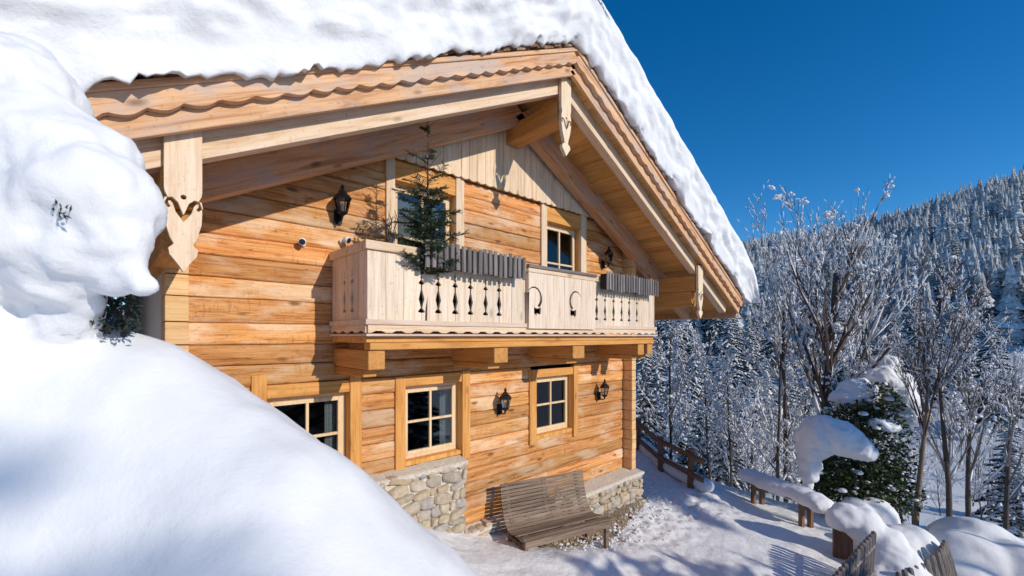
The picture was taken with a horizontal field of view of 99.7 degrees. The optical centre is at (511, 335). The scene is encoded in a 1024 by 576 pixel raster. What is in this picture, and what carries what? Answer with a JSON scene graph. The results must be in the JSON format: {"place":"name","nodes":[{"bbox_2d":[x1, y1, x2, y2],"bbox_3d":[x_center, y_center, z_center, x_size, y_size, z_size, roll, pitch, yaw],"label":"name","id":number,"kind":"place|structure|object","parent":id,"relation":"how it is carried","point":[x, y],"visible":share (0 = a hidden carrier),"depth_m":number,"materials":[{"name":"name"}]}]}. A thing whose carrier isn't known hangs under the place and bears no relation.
{"place":"outdoors","nodes":[
{"label":"outdoors","id":0,"kind":"place"},
{"bbox_2d":[107,227,1023,575],"bbox_3d":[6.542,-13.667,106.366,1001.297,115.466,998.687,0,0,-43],"label":"snow ground","id":1,"kind":"structure","parent":0,"point":[725,531],"depth_m":7.43,"materials":[{"name":"snow"}]},
{"bbox_2d":[0,328,478,575],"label":"snow bank","id":2,"kind":"structure","parent":1,"relation":"on","point":[134,454],"depth_m":1.41,"materials":[{"name":"snow"}]},
{"bbox_2d":[0,31,167,346],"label":"snow laden shrub","id":3,"kind":"object","parent":2,"relation":"on","point":[83,214],"visible":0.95,"depth_m":1.42,"materials":[{"name":"snow"}]},
{"bbox_2d":[85,43,742,536],"bbox_3d":[-2.685,-0.008,9.589,12.236,7.816,10.505,0,0,-43],"label":"log chalet","id":4,"kind":"object","parent":1,"relation":"on","point":[555,177],"visible":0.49,"depth_m":5.36,"materials":[{"name":"brown wood"}]},
{"bbox_2d":[250,375,361,468],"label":"window","id":5,"kind":"structure","parent":4,"relation":"in","point":[330,411],"depth_m":5.06,"materials":[{"name":"brown wood"}]},
{"bbox_2d":[333,184,351,224],"bbox_3d":[-1.914,-1.492,4.858,0.173,0.425,0.240,0,0,-43],"label":"wall lantern","id":6,"kind":"object","parent":4,"relation":"attached to","point":[341,212],"depth_m":4.83,"materials":[{"name":"black metal"}]},
{"bbox_2d":[0,0,759,303],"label":"roof snow","id":7,"kind":"structure","parent":4,"relation":"on","point":[88,44],"depth_m":3.52,"materials":[{"name":"snow"}]},
{"bbox_2d":[364,210,410,333],"bbox_3d":[-1.384,-0.714,4.772,0.517,1.427,0.678,0,0,16],"label":"bare shrub","id":8,"kind":"object","parent":4,"relation":"on","point":[388,239],"visible":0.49,"depth_m":4.69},
{"bbox_2d":[345,370,469,470],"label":"window","id":9,"kind":"structure","parent":4,"relation":"in","point":[432,411],"depth_m":6.15,"materials":[{"name":"brown wood"}]},
{"bbox_2d":[384,158,463,333],"bbox_3d":[-1.228,-1.110,5.866,1.191,2.300,0.339,0,0,-43],"label":"balcony door","id":10,"kind":"structure","parent":4,"relation":"in","point":[395,170],"depth_m":5.79,"materials":[{"name":"brown wood"}]},
{"bbox_2d":[384,122,469,320],"bbox_3d":[-0.929,-1.227,4.682,0.873,2.275,0.941,0,0,-29],"label":"fir","id":11,"kind":"object","parent":4,"relation":"on","point":[426,217],"visible":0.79,"depth_m":4.62,"materials":[{"name":"green plant"}]},
{"bbox_2d":[420,239,525,279],"bbox_3d":[-0.401,-0.856,5.023,1.468,0.312,0.140,0,0,-43],"label":"flower box","id":12,"kind":"object","parent":4,"relation":"attached to","point":[481,262],"visible":0.97,"depth_m":4.96,"materials":[{"name":"grey wood"}]},
{"bbox_2d":[497,387,511,414],"bbox_3d":[-0.114,0.988,6.534,0.173,0.425,0.240,0,0,-43],"label":"wall lantern","id":13,"kind":"object","parent":4,"relation":"attached to","point":[505,395],"depth_m":6.51,"materials":[{"name":"black metal"}]},
{"bbox_2d":[528,365,577,444],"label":"window","id":14,"kind":"structure","parent":4,"relation":"in","point":[553,391],"depth_m":7.63,"materials":[{"name":"brown wood"}]},
{"bbox_2d":[539,203,586,340],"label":"balcony door","id":15,"kind":"structure","parent":4,"relation":"in","point":[563,234],"depth_m":7.78,"materials":[{"name":"brown wood"}]},
{"bbox_2d":[597,379,608,399],"bbox_3d":[1.760,1.028,8.278,0.173,0.425,0.240,0,0,-43],"label":"wall lantern","id":16,"kind":"object","parent":4,"relation":"attached to","point":[604,385],"depth_m":8.24,"materials":[{"name":"black metal"}]},
{"bbox_2d":[602,247,613,268],"bbox_3d":[1.862,-1.532,8.374,0.173,0.425,0.240,0,0,-43],"label":"wall lantern","id":17,"kind":"object","parent":4,"relation":"attached to","point":[609,253],"depth_m":8.34,"materials":[{"name":"black metal"}]},
{"bbox_2d":[600,271,658,296],"bbox_3d":[2.008,-0.856,7.266,1.601,0.311,0.140,0,0,-43],"label":"flower box","id":18,"kind":"object","parent":4,"relation":"attached to","point":[623,283],"visible":1,"depth_m":7.10,"materials":[{"name":"grey wood"}]},
{"bbox_2d":[500,470,610,550],"bbox_3d":[0.638,2.702,6.374,1.486,1.056,0.783,0,0,-27],"label":"slatted bench","id":19,"kind":"object","parent":1,"relation":"on","point":[591,523],"visible":0.97,"depth_m":6.41,"materials":[{"name":"wood"}]},
{"bbox_2d":[528,495,648,547],"bbox_3d":[1.573,3.153,7.548,3.750,0.440,0.995,0,0,-43],"label":"gravel strip","id":20,"kind":"object","parent":1,"relation":"on","point":[616,514],"visible":0.34,"depth_m":7.50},
{"bbox_2d":[532,499,644,545],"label":"pebbles","id":21,"kind":"object","parent":20,"relation":"on","point":[599,535],"visible":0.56,"depth_m":7.36,"materials":[{"name":"stone"}]},
{"bbox_2d":[554,482,677,550],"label":"snow crumbs","id":22,"kind":"object","parent":1,"relation":"on","point":[628,539],"visible":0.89,"depth_m":7.34,"materials":[{"name":"snow"}]},
{"bbox_2d":[635,334,655,390],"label":"snowy conifer","id":23,"kind":"object","parent":1,"relation":"on","point":[643,363],"visible":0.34,"depth_m":77.55,"materials":[{"name":"white wood"}]},
{"bbox_2d":[636,366,667,455],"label":"snowy conifer","id":24,"kind":"object","parent":1,"relation":"on","point":[643,417],"visible":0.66,"depth_m":13.44,"materials":[{"name":"plant"}]},
{"bbox_2d":[648,348,668,426],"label":"snowy conifer","id":25,"kind":"object","parent":1,"relation":"on","point":[657,386],"visible":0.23,"depth_m":32.81,"materials":[{"name":"snow"}]},
{"bbox_2d":[654,320,682,347],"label":"snowy conifer","id":26,"kind":"object","parent":1,"relation":"on","point":[658,328],"visible":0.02,"depth_m":97.33,"materials":[{"name":"white wood"}]},
{"bbox_2d":[653,320,685,368],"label":"snowy conifer","id":27,"kind":"object","parent":1,"relation":"on","point":[665,337],"visible":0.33,"depth_m":85.94,"materials":[{"name":"snow"}]},
{"bbox_2d":[635,418,704,488],"bbox_3d":[3.447,2.952,11.114,0.303,1.499,3.839,0,0,-19],"label":"rail fence","id":28,"kind":"object","parent":1,"relation":"on","point":[689,454],"visible":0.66,"depth_m":10.16,"materials":[{"name":"brown wood"}]},
{"bbox_2d":[656,403,686,458],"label":"frosted tree","id":29,"kind":"object","parent":1,"relation":"on","point":[665,447],"visible":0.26,"depth_m":24.19,"materials":[{"name":"white plant"}]},
{"bbox_2d":[646,349,697,462],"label":"frosted tree","id":30,"kind":"object","parent":1,"relation":"on","point":[689,395],"visible":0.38,"depth_m":18.69,"materials":[{"name":"white plant"}]},
{"bbox_2d":[636,319,715,459],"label":"frosted tree","id":31,"kind":"object","parent":1,"relation":"on","point":[681,369],"visible":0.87,"depth_m":13.15,"materials":[{"name":"white plant"}]},
{"bbox_2d":[654,330,698,467],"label":"snowy conifer","id":32,"kind":"object","parent":1,"relation":"on","point":[681,446],"visible":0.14,"depth_m":29.50,"materials":[{"name":"snow"}]},
{"bbox_2d":[639,437,713,491],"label":"snow ridge","id":33,"kind":"structure","parent":1,"relation":"on","point":[707,485],"depth_m":10.11,"materials":[{"name":"snow"}]},
{"bbox_2d":[675,320,692,355],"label":"snowy conifer","id":34,"kind":"object","parent":1,"relation":"on","point":[684,338],"visible":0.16,"depth_m":96.55,"materials":[{"name":"snow"}]},
{"bbox_2d":[682,332,714,465],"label":"snowy conifer","id":35,"kind":"object","parent":1,"relation":"on","point":[696,382],"visible":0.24,"depth_m":35.66,"materials":[{"name":"white wood"}]},
{"bbox_2d":[687,328,710,388],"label":"snowy conifer","id":36,"kind":"object","parent":1,"relation":"on","point":[706,372],"visible":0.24,"depth_m":73.47,"materials":[{"name":"snow"}]},
{"bbox_2d":[682,388,717,475],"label":"snowy conifer","id":37,"kind":"object","parent":1,"relation":"on","point":[699,441],"visible":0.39,"depth_m":16.87,"materials":[{"name":"white plant"}]},
{"bbox_2d":[667,319,750,479],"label":"frosted tree","id":38,"kind":"object","parent":1,"relation":"on","point":[712,440],"visible":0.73,"depth_m":14.98,"materials":[{"name":"white plant"}]},
{"bbox_2d":[700,319,720,354],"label":"snowy conifer","id":39,"kind":"object","parent":1,"relation":"on","point":[706,332],"visible":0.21,"depth_m":96.41,"materials":[{"name":"white wood"}]},
{"bbox_2d":[705,319,722,354],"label":"snowy conifer","id":40,"kind":"object","parent":1,"relation":"on","point":[716,326],"visible":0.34,"depth_m":94.97,"materials":[{"name":"white wood"}]},
{"bbox_2d":[688,382,748,454],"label":"frosted tree","id":41,"kind":"object","parent":1,"relation":"on","point":[719,414],"visible":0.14,"depth_m":17.77,"materials":[{"name":"white plant"}]},
{"bbox_2d":[712,318,726,360],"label":"snowy conifer","id":42,"kind":"object","parent":1,"relation":"on","point":[716,350],"visible":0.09,"depth_m":89.07,"materials":[{"name":"white wood"}]},
{"bbox_2d":[699,398,746,489],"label":"snowy conifer","id":43,"kind":"object","parent":1,"relation":"on","point":[720,474],"visible":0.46,"depth_m":15.28,"materials":[{"name":"snow"}]},
{"bbox_2d":[709,357,737,443],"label":"snowy conifer","id":44,"kind":"object","parent":1,"relation":"on","point":[719,380],"visible":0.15,"depth_m":39.83,"materials":[{"name":"plant"}]},
{"bbox_2d":[706,318,753,400],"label":"snowy conifer","id":45,"kind":"object","parent":1,"relation":"on","point":[731,342],"visible":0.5,"depth_m":64.72,"materials":[{"name":"white wood"}]},
{"bbox_2d":[695,328,769,486],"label":"frosted tree","id":46,"kind":"object","parent":1,"relation":"on","point":[725,367],"visible":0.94,"depth_m":13.23,"materials":[{"name":"white plant"}]},
{"bbox_2d":[721,313,744,364],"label":"snowy conifer","id":47,"kind":"object","parent":1,"relation":"on","point":[739,332],"visible":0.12,"depth_m":81.88,"materials":[{"name":"snow"}]},
{"bbox_2d":[706,385,764,469],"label":"frosted tree","id":48,"kind":"object","parent":1,"relation":"on","point":[739,428],"visible":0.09,"depth_m":21.95,"materials":[{"name":"white plant"}]},
{"bbox_2d":[732,384,753,462],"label":"snowy conifer","id":49,"kind":"object","parent":1,"relation":"on","point":[740,414],"visible":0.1,"depth_m":37.85,"materials":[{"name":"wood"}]},
{"bbox_2d":[709,380,779,491],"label":"frosted tree","id":50,"kind":"object","parent":1,"relation":"on","point":[749,466],"visible":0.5,"depth_m":14.93,"materials":[{"name":"white plant"}]},
{"bbox_2d":[738,314,768,379],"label":"snowy conifer","id":51,"kind":"object","parent":1,"relation":"on","point":[750,368],"visible":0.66,"depth_m":75.00,"materials":[{"name":"white wood"}]},
{"bbox_2d":[745,311,767,360],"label":"snowy conifer","id":52,"kind":"object","parent":1,"relation":"on","point":[755,321],"visible":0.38,"depth_m":84.70,"materials":[{"name":"snow"}]},
{"bbox_2d":[739,394,782,474],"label":"frosted tree","id":53,"kind":"object","parent":1,"relation":"on","point":[767,469],"visible":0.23,"depth_m":28.47,"materials":[{"name":"white plant"}]},
{"bbox_2d":[735,382,791,493],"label":"frosted tree","id":54,"kind":"object","parent":1,"relation":"on","point":[745,445],"visible":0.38,"depth_m":19.04,"materials":[{"name":"white plant"}]},
{"bbox_2d":[736,352,795,490],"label":"snowy conifer","id":55,"kind":"object","parent":1,"relation":"on","point":[770,389],"visible":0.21,"depth_m":33.69,"materials":[{"name":"white wood"}]},
{"bbox_2d":[720,305,818,500],"bbox_3d":[8.276,2.387,12.784,2.565,6.681,3.055,0,0,-24],"label":"frosted tree","id":56,"kind":"object","parent":1,"relation":"on","point":[766,392],"visible":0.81,"depth_m":13.09,"materials":[{"name":"white plant"}]},
{"bbox_2d":[756,404,795,498],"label":"frosted tree","id":57,"kind":"object","parent":1,"relation":"on","point":[772,473],"visible":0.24,"depth_m":23.62,"materials":[{"name":"white plant"}]},
{"bbox_2d":[743,481,813,527],"bbox_3d":[5.577,3.715,8.977,0.340,1.020,1.534,0,0,-19],"label":"bench","id":58,"kind":"object","parent":1,"relation":"on","point":[801,514],"visible":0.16,"depth_m":8.47,"materials":[{"name":"brown wood"}]},
{"bbox_2d":[737,468,833,513],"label":"bench snow","id":59,"kind":"structure","parent":58,"relation":"on","point":[814,501],"depth_m":8.65,"materials":[{"name":"snow"}]},
{"bbox_2d":[759,294,798,378],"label":"snowy conifer","id":60,"kind":"object","parent":1,"relation":"on","point":[770,349],"visible":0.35,"depth_m":76.53,"materials":[{"name":"snow"}]},
{"bbox_2d":[772,355,803,479],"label":"snowy conifer","id":61,"kind":"object","parent":1,"relation":"on","point":[790,397],"visible":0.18,"depth_m":41.55,"materials":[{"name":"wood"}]},
{"bbox_2d":[744,178,847,502],"bbox_3d":[8.488,0.598,13.190,2.712,10.764,2.159,0,0,13],"label":"bare tree","id":62,"kind":"object","parent":1,"relation":"on","point":[782,315],"visible":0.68,"depth_m":13.06,"materials":[{"name":"grey plant"}]},
{"bbox_2d":[758,334,856,503],"bbox_3d":[8.770,3.005,13.023,1.895,6.144,2.549,0,0,-37],"label":"frosted tree","id":63,"kind":"object","parent":1,"relation":"on","point":[797,480],"visible":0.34,"depth_m":13.24,"materials":[{"name":"white plant"}]},
{"bbox_2d":[800,297,816,334],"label":"snowy conifer","id":64,"kind":"object","parent":1,"relation":"on","point":[809,316],"visible":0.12,"depth_m":96.33,"materials":[{"name":"white wood"}]},
{"bbox_2d":[758,341,859,503],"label":"frosted tree","id":65,"kind":"object","parent":1,"relation":"on","point":[844,364],"visible":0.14,"depth_m":16.49,"materials":[{"name":"white plant"}]},
{"bbox_2d":[793,338,837,417],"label":"snowy conifer","id":66,"kind":"object","parent":1,"relation":"on","point":[818,393],"visible":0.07,"depth_m":45.73,"materials":[{"name":"white wood"}]},
{"bbox_2d":[818,255,838,294],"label":"snowy conifer","id":67,"kind":"object","parent":1,"relation":"on","point":[828,270],"visible":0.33,"depth_m":109.00,"materials":[{"name":"white wood"}]},
{"bbox_2d":[636,165,1023,352],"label":"hillside forest","id":68,"kind":"object","parent":1,"relation":"on","point":[980,221],"visible":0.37,"depth_m":123.17,"materials":[{"name":"plant"}]},
{"bbox_2d":[736,174,932,493],"bbox_3d":[8.073,0.580,11.005,4.481,9.166,3.517,0,0,-42],"label":"bare tree","id":69,"kind":"object","parent":1,"relation":"on","point":[826,338],"visible":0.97,"depth_m":11.09,"materials":[{"name":"white plant"}]},
{"bbox_2d":[817,298,858,406],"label":"snowy conifer","id":70,"kind":"object","parent":1,"relation":"on","point":[837,375],"visible":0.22,"depth_m":58.97,"materials":[{"name":"white wood"}]},
{"bbox_2d":[832,528,852,559],"bbox_3d":[5.603,3.680,7.320,0.280,1.140,0.060,0,0,19],"label":"wooden board","id":71,"kind":"object","parent":1,"relation":"on","point":[842,545],"visible":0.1,"depth_m":7.30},
{"bbox_2d":[832,531,876,575],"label":"picket fence","id":72,"kind":"object","parent":1,"relation":"on","point":[860,561],"visible":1,"depth_m":6.35,"materials":[{"name":"grey wood"}]},
{"bbox_2d":[840,340,873,408],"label":"snowy conifer","id":73,"kind":"object","parent":1,"relation":"on","point":[850,364],"visible":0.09,"depth_m":56.22,"materials":[{"name":"white wood"}]},
{"bbox_2d":[845,295,874,358],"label":"snowy conifer","id":74,"kind":"object","parent":1,"relation":"on","point":[863,346],"visible":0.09,"depth_m":77.67,"materials":[{"name":"white wood"}]},
{"bbox_2d":[793,355,929,522],"bbox_3d":[7.751,2.317,9.557,3.811,3.731,2.152,0,0,-43],"label":"evergreen bush","id":75,"kind":"object","parent":1,"relation":"on","point":[828,441],"visible":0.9,"depth_m":9.21,"materials":[{"name":"green plant"}]},
{"bbox_2d":[848,268,880,339],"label":"snowy conifer","id":76,"kind":"object","parent":1,"relation":"on","point":[860,281],"visible":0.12,"depth_m":85.01,"materials":[{"name":"snow"}]},
{"bbox_2d":[841,497,900,524],"bbox_3d":[7.069,3.716,8.715,1.421,0.870,0.809,0,0,-11],"label":"snow heap","id":77,"kind":"object","parent":1,"relation":"on","point":[886,512],"visible":0.32,"depth_m":8.56,"materials":[{"name":"snow"}]},
{"bbox_2d":[825,502,932,575],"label":"snow heap","id":78,"kind":"object","parent":1,"relation":"on","point":[894,550],"visible":0.68,"depth_m":6.99,"materials":[{"name":"snow"}]},
{"bbox_2d":[839,224,935,469],"bbox_3d":[12.161,1.748,14.152,2.695,11.083,3.949,0,0,43],"label":"bare tree","id":79,"kind":"object","parent":1,"relation":"on","point":[893,297],"visible":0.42,"depth_m":14.30,"materials":[{"name":"grey plant"}]},
{"bbox_2d":[876,304,904,351],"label":"snowy conifer","id":80,"kind":"object","parent":1,"relation":"on","point":[889,327],"visible":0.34,"depth_m":70.27,"materials":[{"name":"snow"}]},
{"bbox_2d":[879,418,933,523],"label":"frosted tree","id":81,"kind":"object","parent":1,"relation":"on","point":[911,453],"visible":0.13,"depth_m":21.72,"materials":[{"name":"white plant"}]},
{"bbox_2d":[893,288,926,377],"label":"snowy conifer","id":82,"kind":"object","parent":1,"relation":"on","point":[909,334],"visible":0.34,"depth_m":64.05,"materials":[{"name":"snow"}]},
{"bbox_2d":[884,453,936,523],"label":"frosted tree","id":83,"kind":"object","parent":1,"relation":"on","point":[924,489],"visible":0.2,"depth_m":23.06,"materials":[{"name":"white plant"}]},
{"bbox_2d":[884,419,939,515],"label":"frosted tree","id":84,"kind":"object","parent":1,"relation":"on","point":[926,453],"visible":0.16,"depth_m":28.58,"materials":[{"name":"white plant"}]},
{"bbox_2d":[887,523,939,567],"bbox_3d":[6.811,3.918,7.574,1.674,1.175,0.996,0,0,-25],"label":"snow heap","id":85,"kind":"object","parent":1,"relation":"on","point":[924,544],"visible":0.2,"depth_m":7.32,"materials":[{"name":"snow"}]},
{"bbox_2d":[898,410,934,472],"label":"frosted tree","id":86,"kind":"object","parent":1,"relation":"on","point":[918,445],"visible":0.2,"depth_m":39.42,"materials":[{"name":"white plant"}]},
{"bbox_2d":[895,540,957,575],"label":"picket fence","id":87,"kind":"object","parent":1,"relation":"on","point":[940,562],"visible":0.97,"depth_m":6.95,"materials":[{"name":"grey wood"}]},
{"bbox_2d":[910,307,962,404],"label":"snowy conifer","id":88,"kind":"object","parent":1,"relation":"on","point":[946,387],"visible":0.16,"depth_m":55.99,"materials":[{"name":"snow"}]},
{"bbox_2d":[917,441,958,515],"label":"frosted tree","id":89,"kind":"object","parent":1,"relation":"on","point":[942,491],"visible":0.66,"depth_m":30.33,"materials":[{"name":"white plant"}]},
{"bbox_2d":[930,256,945,316],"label":"snowy conifer","id":90,"kind":"object","parent":1,"relation":"on","point":[936,294],"visible":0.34,"depth_m":87.02,"materials":[{"name":"white wood"}]},
{"bbox_2d":[864,293,1019,516],"bbox_3d":[11.550,2.535,12.208,3.202,7.288,2.671,0,0,15],"label":"bare tree","id":91,"kind":"object","parent":1,"relation":"on","point":[946,462],"visible":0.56,"depth_m":11.56,"materials":[{"name":"grey plant"}]},
{"bbox_2d":[881,236,1005,525],"bbox_3d":[8.831,1.107,8.921,1.567,6.600,1.827,0,0,-43],"label":"bare tree","id":92,"kind":"object","parent":1,"relation":"on","point":[927,364],"visible":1,"depth_m":8.92,"materials":[{"name":"grey plant"}]},
{"bbox_2d":[936,263,958,316],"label":"snowy conifer","id":93,"kind":"object","parent":1,"relation":"on","point":[955,290],"visible":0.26,"depth_m":83.22,"materials":[{"name":"snow"}]},
{"bbox_2d":[930,434,965,487],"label":"frosted tree","id":94,"kind":"object","parent":1,"relation":"on","point":[939,462],"visible":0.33,"depth_m":36.80,"materials":[{"name":"white plant"}]},
{"bbox_2d":[933,387,964,446],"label":"frosted tree","id":95,"kind":"object","parent":1,"relation":"on","point":[948,408],"visible":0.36,"depth_m":46.72,"materials":[{"name":"white plant"}]},
{"bbox_2d":[944,233,961,266],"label":"snowy conifer","id":96,"kind":"object","parent":1,"relation":"on","point":[953,247],"visible":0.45,"depth_m":108.87,"materials":[{"name":"snow"}]},
{"bbox_2d":[940,292,983,385],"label":"snowy conifer","id":97,"kind":"object","parent":1,"relation":"on","point":[959,305],"visible":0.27,"depth_m":59.50,"materials":[{"name":"snow"}]},
{"bbox_2d":[922,307,1023,517],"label":"bare tree","id":98,"kind":"object","parent":1,"relation":"on","point":[969,400],"visible":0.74,"depth_m":12.08,"materials":[{"name":"grey plant"}]},
{"bbox_2d":[925,516,1023,575],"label":"snow heap","id":99,"kind":"object","parent":1,"relation":"on","point":[978,547],"visible":0.66,"depth_m":7.49,"materials":[{"name":"snow"}]},
{"bbox_2d":[950,421,1003,505],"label":"frosted tree","id":100,"kind":"object","parent":1,"relation":"on","point":[972,455],"visible":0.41,"depth_m":34.91,"materials":[{"name":"white plant"}]},
{"bbox_2d":[964,264,992,320],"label":"snowy conifer","id":101,"kind":"object","parent":1,"relation":"on","point":[972,285],"visible":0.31,"depth_m":80.47,"materials":[{"name":"white wood"}]},
{"bbox_2d":[964,450,998,519],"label":"frosted tree","id":102,"kind":"object","parent":1,"relation":"on","point":[979,492],"visible":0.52,"depth_m":30.05,"materials":[{"name":"white plant"}]},
{"bbox_2d":[972,275,996,329],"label":"snowy conifer","id":103,"kind":"object","parent":1,"relation":"on","point":[987,295],"visible":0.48,"depth_m":77.98,"materials":[{"name":"white wood"}]},
{"bbox_2d":[966,431,1003,503],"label":"frosted tree","id":104,"kind":"object","parent":1,"relation":"on","point":[990,447],"visible":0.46,"depth_m":35.88,"materials":[{"name":"white plant"}]},
{"bbox_2d":[951,312,1023,435],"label":"snowy conifer","id":105,"kind":"object","parent":1,"relation":"on","point":[989,354],"visible":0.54,"depth_m":47.55,"materials":[{"name":"snow"}]},
{"bbox_2d":[967,313,1023,531],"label":"bare tree","id":106,"kind":"object","parent":1,"relation":"on","point":[1008,443],"visible":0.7,"depth_m":13.47,"materials":[{"name":"grey plant"}]},
{"bbox_2d":[971,420,1023,521],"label":"snowy conifer","id":107,"kind":"object","parent":1,"relation":"on","point":[999,478],"visible":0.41,"depth_m":30.04,"materials":[{"name":"plant"}]},
{"bbox_2d":[993,456,1023,538],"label":"snowy conifer","id":108,"kind":"object","parent":1,"relation":"on","point":[1016,523],"visible":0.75,"depth_m":23.94,"materials":[{"name":"plant"}]},
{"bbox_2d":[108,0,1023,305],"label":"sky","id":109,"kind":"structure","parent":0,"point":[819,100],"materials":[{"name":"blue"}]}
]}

